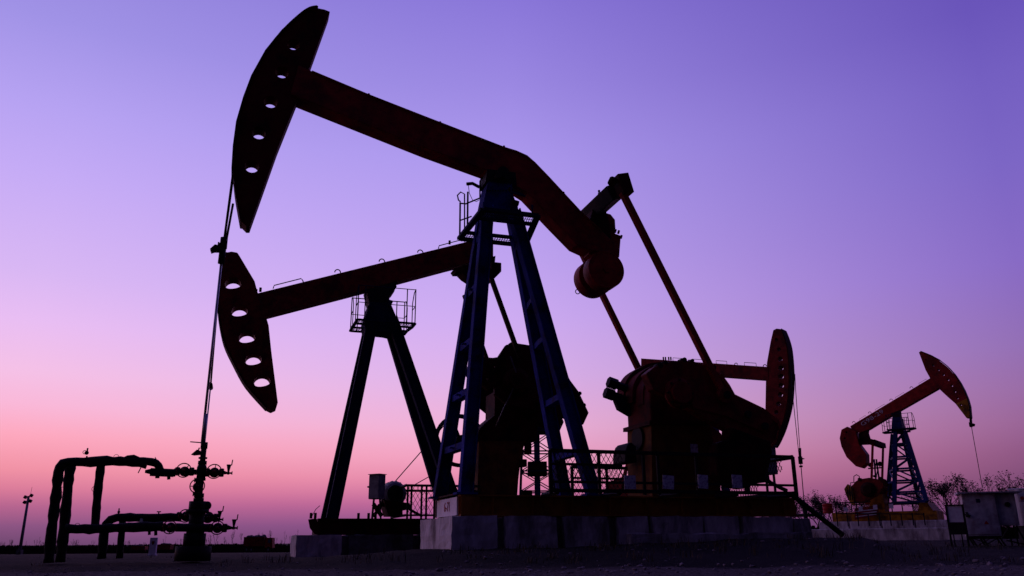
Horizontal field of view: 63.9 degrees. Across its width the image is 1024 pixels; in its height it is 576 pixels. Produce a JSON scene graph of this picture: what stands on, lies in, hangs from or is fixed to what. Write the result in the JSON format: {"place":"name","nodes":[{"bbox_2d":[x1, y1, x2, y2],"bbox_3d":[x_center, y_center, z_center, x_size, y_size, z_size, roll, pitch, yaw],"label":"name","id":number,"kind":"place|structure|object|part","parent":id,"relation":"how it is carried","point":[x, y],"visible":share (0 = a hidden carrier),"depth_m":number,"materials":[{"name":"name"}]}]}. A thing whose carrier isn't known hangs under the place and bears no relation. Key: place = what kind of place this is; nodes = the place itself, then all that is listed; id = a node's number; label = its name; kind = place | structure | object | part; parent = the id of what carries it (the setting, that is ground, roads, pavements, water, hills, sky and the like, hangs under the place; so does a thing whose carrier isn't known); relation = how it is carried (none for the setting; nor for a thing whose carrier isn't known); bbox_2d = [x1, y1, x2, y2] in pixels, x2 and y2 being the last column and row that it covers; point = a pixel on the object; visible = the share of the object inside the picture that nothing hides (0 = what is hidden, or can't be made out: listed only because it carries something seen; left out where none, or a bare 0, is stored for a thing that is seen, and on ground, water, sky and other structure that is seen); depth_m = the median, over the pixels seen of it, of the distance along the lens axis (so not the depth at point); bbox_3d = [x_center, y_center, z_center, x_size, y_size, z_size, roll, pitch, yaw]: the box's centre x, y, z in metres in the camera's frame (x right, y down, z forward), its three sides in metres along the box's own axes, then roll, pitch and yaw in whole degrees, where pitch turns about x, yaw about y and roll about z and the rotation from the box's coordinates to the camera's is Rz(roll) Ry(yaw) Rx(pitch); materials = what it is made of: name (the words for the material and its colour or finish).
{"place":"outdoors","nodes":[
{"label":"outdoors","id":0,"kind":"place"},
{"bbox_2d":[131,545,147,550],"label":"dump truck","id":1,"kind":"object","parent":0,"point":[138,547],"visible":0.5,"depth_m":237.55,"materials":[{"name":"red paint"}]},
{"bbox_2d":[0,528,1023,575],"bbox_3d":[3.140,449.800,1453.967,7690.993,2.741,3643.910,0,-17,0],"label":"ground","id":2,"kind":"structure","parent":0,"point":[417,560],"depth_m":8.99,"materials":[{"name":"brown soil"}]},
{"bbox_2d":[16,489,32,554],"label":"floodlight pole","id":3,"kind":"object","parent":2,"relation":"on","point":[19,551],"visible":1,"depth_m":105.77,"materials":[{"name":"grey metal"}]},
{"bbox_2d":[43,448,174,562],"bbox_3d":[-5.435,2.951,11.174,1.522,1.482,0.394,5,-18,-17],"label":"insulated pipeline","id":4,"kind":"object","parent":2,"relation":"on","point":[66,468],"visible":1,"depth_m":11.03,"materials":[{"name":"metal"}]},
{"bbox_2d":[64,508,181,558],"bbox_3d":[-5.266,3.332,11.164,1.372,0.672,0.687,5,-18,-17],"label":"insulated pipeline","id":5,"kind":"object","parent":2,"relation":"on","point":[149,523],"visible":0.98,"depth_m":11.23,"materials":[{"name":"metal"}]},
{"bbox_2d":[0,543,290,550],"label":"hedge scrub","id":6,"kind":"object","parent":2,"relation":"on","point":[126,548],"visible":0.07,"depth_m":250.85,"materials":[{"name":"black plant"}]},
{"bbox_2d":[147,538,157,555],"bbox_3d":[-13.346,9.624,30.548,0.320,0.652,0.160,0,-17,0],"label":"marker post","id":7,"kind":"object","parent":2,"relation":"on","point":[153,545],"visible":0.99,"depth_m":30.50,"materials":[{"name":"white paint"}]},
{"bbox_2d":[157,543,173,549],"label":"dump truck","id":8,"kind":"object","parent":2,"relation":"on","point":[165,546],"visible":0.59,"depth_m":223.29,"materials":[{"name":"red paint"}]},
{"bbox_2d":[161,441,238,561],"bbox_3d":[-4.327,2.978,11.510,0.987,1.608,0.836,5,-18,-17],"label":"wellhead","id":9,"kind":"object","parent":2,"relation":"on","point":[196,514],"visible":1,"depth_m":11.26,"materials":[{"name":"metal"}]},
{"bbox_2d":[244,534,274,552],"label":"dump truck","id":10,"kind":"object","parent":2,"relation":"on","point":[259,542],"visible":1,"depth_m":204.50,"materials":[{"name":"red paint"}]},
{"bbox_2d":[290,534,420,556],"bbox_3d":[-0.926,6.189,19.298,8.227,0.793,1.738,5,-18,-17],"label":"concrete foundation","id":11,"kind":"object","parent":2,"relation":"on","point":[325,545],"visible":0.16,"depth_m":17.75,"materials":[{"name":"grey concrete"}]},
{"bbox_2d":[205,239,588,534],"bbox_3d":[-2.207,2.314,20.067,9.768,7.934,2.400,5,-18,-17],"label":"pumpjack","id":12,"kind":"object","parent":11,"relation":"on","point":[510,407],"visible":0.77,"depth_m":19.67,"materials":[{"name":"red paint"}]},
{"bbox_2d":[367,473,386,517],"bbox_3d":[-3.084,4.744,18.692,0.345,0.991,0.270,-10,-20,29],"label":"meter cabinet","id":13,"kind":"object","parent":12,"relation":"on","point":[376,486],"visible":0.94,"depth_m":18.65,"materials":[{"name":"grey metal"}]},
{"bbox_3d":[-3.140,4.513,18.660,0.280,0.505,0.012,-10,-20,29],"label":"door","id":14,"kind":"part","parent":13,"relation":"part of","materials":[{"name":"grey metal"}]},
{"bbox_2d":[390,484,479,519],"bbox_3d":[-1.836,5.079,19.328,1.748,0.785,1.850,5,-18,-17],"label":"guard railing","id":15,"kind":"object","parent":12,"relation":"on","point":[411,491],"visible":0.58,"depth_m":18.37,"materials":[{"name":"metal"}]},
{"bbox_2d":[421,515,814,549],"bbox_3d":[1.704,4.175,13.314,6.033,0.886,2.397,5,-18,-17],"label":"concrete foundation","id":16,"kind":"object","parent":2,"relation":"on","point":[485,532],"visible":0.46,"depth_m":12.29,"materials":[{"name":"grey concrete"}]},
{"bbox_2d":[201,5,799,517],"bbox_3d":[0.172,-0.447,13.982,9.961,8.382,2.370,5,-18,-17],"label":"pumpjack","id":17,"kind":"object","parent":16,"relation":"on","point":[681,405],"visible":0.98,"depth_m":13.44,"materials":[{"name":"red paint"}]},
{"bbox_2d":[541,448,798,498],"bbox_3d":[2.115,3.142,13.463,4.155,0.659,2.570,5,-18,-17],"label":"guard railing","id":18,"kind":"object","parent":17,"relation":"attached to","point":[598,465],"visible":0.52,"depth_m":12.23,"materials":[{"name":"metal"}]},
{"bbox_2d":[624,475,635,488],"bbox_3d":[1.722,2.835,11.989,0.179,0.194,0.016,5,-18,-17],"label":"warning sign","id":19,"kind":"object","parent":18,"relation":"attached to","point":[629,481],"visible":1,"depth_m":11.98,"materials":[{"name":"metal"}]},
{"bbox_2d":[663,475,673,489],"bbox_3d":[2.317,2.879,12.177,0.182,0.197,0.016,9,-19,-16],"label":"warning sign","id":20,"kind":"object","parent":18,"relation":"attached to","point":[668,481],"visible":1,"depth_m":12.17,"materials":[{"name":"metal"}]},
{"bbox_2d":[698,474,707,488],"bbox_3d":[2.872,2.913,12.354,0.168,0.201,0.016,8,-19,-16],"label":"warning sign","id":21,"kind":"object","parent":18,"relation":"attached to","point":[702,481],"visible":1,"depth_m":12.34,"materials":[{"name":"metal"}]},
{"bbox_2d":[732,475,742,487],"bbox_3d":[3.434,2.951,12.532,0.171,0.196,0.016,7,-19,-16],"label":"warning sign","id":22,"kind":"object","parent":18,"relation":"attached to","point":[736,481],"visible":1,"depth_m":12.52,"materials":[{"name":"metal"}]},
{"bbox_2d":[765,445,777,490],"bbox_3d":[4.774,3.443,15.214,0.237,1.017,0.300,5,-18,-17],"label":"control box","id":23,"kind":"object","parent":18,"relation":"attached to","point":[773,474],"visible":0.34,"depth_m":15.15,"materials":[{"name":"grey metal"}]},
{"bbox_2d":[769,449,777,472],"bbox_3d":[4.812,3.188,15.165,0.167,0.428,0.014,5,-18,-17],"label":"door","id":24,"kind":"structure","parent":23,"relation":"in","point":[773,450],"depth_m":15.13,"materials":[{"name":"grey metal"}]},
{"bbox_2d":[690,444,697,452],"bbox_3d":[2.987,2.647,13.460,0.133,0.177,0.012,5,-18,-17],"label":"notice plate","id":25,"kind":"object","parent":17,"relation":"attached to","point":[693,447],"visible":0.64,"depth_m":13.46,"materials":[{"name":"metal"}]},
{"bbox_2d":[605,329,803,499],"bbox_3d":[5.695,4.542,25.337,6.492,5.778,1.600,-13,-21,36],"label":"pumpjack","id":26,"kind":"object","parent":2,"relation":"on","point":[780,362],"visible":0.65,"depth_m":24.08,"materials":[{"name":"red paint"}]},
{"bbox_2d":[795,503,821,518],"bbox_3d":[8.169,6.449,22.696,0.800,1.044,0.270,-13,-21,36],"label":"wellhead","id":27,"kind":"object","parent":2,"relation":"on","point":[805,514],"visible":0.45,"depth_m":22.76,"materials":[{"name":"metal"}]},
{"bbox_2d":[791,496,844,536],"bbox_3d":[4.952,3.679,13.330,0.951,0.706,0.086,5,-18,-17],"label":"leaning pipe","id":28,"kind":"object","parent":2,"relation":"on","point":[818,515],"visible":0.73,"depth_m":13.30,"materials":[{"name":"metal"}]},
{"bbox_2d":[793,490,853,525],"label":"bare tree","id":29,"kind":"object","parent":2,"relation":"on","point":[818,504],"visible":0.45,"depth_m":58.98,"materials":[{"name":"black plant"}]},
{"bbox_2d":[810,494,866,521],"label":"bare tree","id":30,"kind":"object","parent":2,"relation":"on","point":[842,505],"visible":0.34,"depth_m":64.12,"materials":[{"name":"black plant"}]},
{"bbox_2d":[868,459,880,478],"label":"floodlight mast","id":31,"kind":"object","parent":2,"relation":"on","point":[876,464],"visible":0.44,"depth_m":58.72,"materials":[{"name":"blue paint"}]},
{"bbox_2d":[811,520,966,540],"bbox_3d":[15.407,10.115,33.379,5.905,1.237,2.700,-12,-21,34],"label":"concrete foundation","id":32,"kind":"object","parent":2,"relation":"on","point":[921,530],"visible":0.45,"depth_m":32.39,"materials":[{"name":"grey concrete"}]},
{"bbox_2d":[835,501,933,526],"bbox_3d":[15.473,9.357,33.979,3.337,0.964,2.490,-12,-21,34],"label":"guard railing","id":33,"kind":"object","parent":32,"relation":"on","point":[857,513],"visible":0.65,"depth_m":33.38,"materials":[{"name":"metal"}]},
{"bbox_2d":[832,351,982,521],"bbox_3d":[16.176,6.192,34.384,5.766,6.836,2.123,-12,-21,34],"label":"pumpjack","id":34,"kind":"object","parent":32,"relation":"on","point":[879,492],"visible":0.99,"depth_m":34.00,"materials":[{"name":"red paint"}]},
{"bbox_2d":[822,503,832,512],"bbox_3d":[13.424,9.373,34.922,0.420,0.400,0.420,0,-17,0],"label":"oil drum","id":35,"kind":"object","parent":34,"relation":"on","point":[827,507],"visible":0.99,"depth_m":34.78,"materials":[{"name":"red paint"}]},
{"bbox_2d":[810,525,1018,538],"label":"scrub","id":36,"kind":"object","parent":2,"relation":"on","point":[1004,529],"visible":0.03,"depth_m":53.89,"materials":[{"name":"black plant"}]},
{"bbox_2d":[901,485,948,510],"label":"bare tree","id":37,"kind":"object","parent":2,"relation":"on","point":[915,506],"visible":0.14,"depth_m":74.26,"materials":[{"name":"black plant"}]},
{"bbox_2d":[919,473,977,514],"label":"bare tree","id":38,"kind":"object","parent":2,"relation":"on","point":[942,489],"visible":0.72,"depth_m":57.81,"materials":[{"name":"black plant"}]},
{"bbox_2d":[945,504,969,546],"bbox_3d":[9.730,5.190,17.947,0.368,0.885,0.080,-11,-20,30],"label":"notice board","id":39,"kind":"object","parent":2,"relation":"on","point":[956,519],"visible":0.98,"depth_m":17.95,"materials":[{"name":"white paint"}]},
{"bbox_2d":[952,482,983,500],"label":"bare tree","id":40,"kind":"object","parent":2,"relation":"on","point":[968,489],"visible":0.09,"depth_m":56.70,"materials":[{"name":"black plant"}]},
{"bbox_2d":[954,491,1021,545],"bbox_3d":[10.823,5.205,18.543,1.265,1.199,1.000,-8,-19,23],"label":"electrical cabinet","id":41,"kind":"object","parent":2,"relation":"on","point":[981,515],"visible":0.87,"depth_m":18.28,"materials":[{"name":"metal"}]},
{"bbox_3d":[10.456,5.047,18.297,0.625,0.836,0.013,-8,-19,23],"label":"door","id":42,"kind":"part","parent":41,"relation":"part of","materials":[{"name":"metal"}]},
{"bbox_2d":[971,474,1023,538],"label":"bare tree","id":43,"kind":"object","parent":2,"relation":"on","point":[990,485],"visible":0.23,"depth_m":52.47,"materials":[{"name":"black plant"}]},
{"bbox_2d":[992,470,1023,487],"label":"bare tree","id":44,"kind":"object","parent":2,"relation":"on","point":[1005,481],"visible":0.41,"depth_m":53.55,"materials":[{"name":"black plant"}]},
{"bbox_2d":[995,493,1023,545],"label":"electrical cabinet","id":45,"kind":"object","parent":2,"relation":"on","point":[1007,509],"visible":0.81,"depth_m":18.19,"materials":[{"name":"metal"}]},
{"bbox_3d":[10.968,5.055,18.165,0.340,0.296,0.011,-8,-19,23],"label":"door","id":46,"kind":"part","parent":45,"relation":"part of","materials":[{"name":"metal"}]},
{"bbox_2d":[1007,488,1023,545],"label":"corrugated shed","id":47,"kind":"structure","parent":2,"relation":"on","point":[1019,498],"depth_m":18.78,"materials":[{"name":"white paint"}]},
{"bbox_2d":[1020,502,1023,520],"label":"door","id":48,"kind":"structure","parent":47,"relation":"in","point":[1021,503],"depth_m":18.73,"materials":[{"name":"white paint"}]},
{"bbox_2d":[0,0,1023,545],"label":"sky","id":49,"kind":"structure","parent":0,"point":[845,178],"materials":[{"name":"purple"}]},
{"bbox_2d":[519,427,554,494],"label":"lattice tower","id":50,"kind":"structure","parent":0,"point":[537,469],"depth_m":31.01,"materials":[{"name":"black metal"}]}
]}

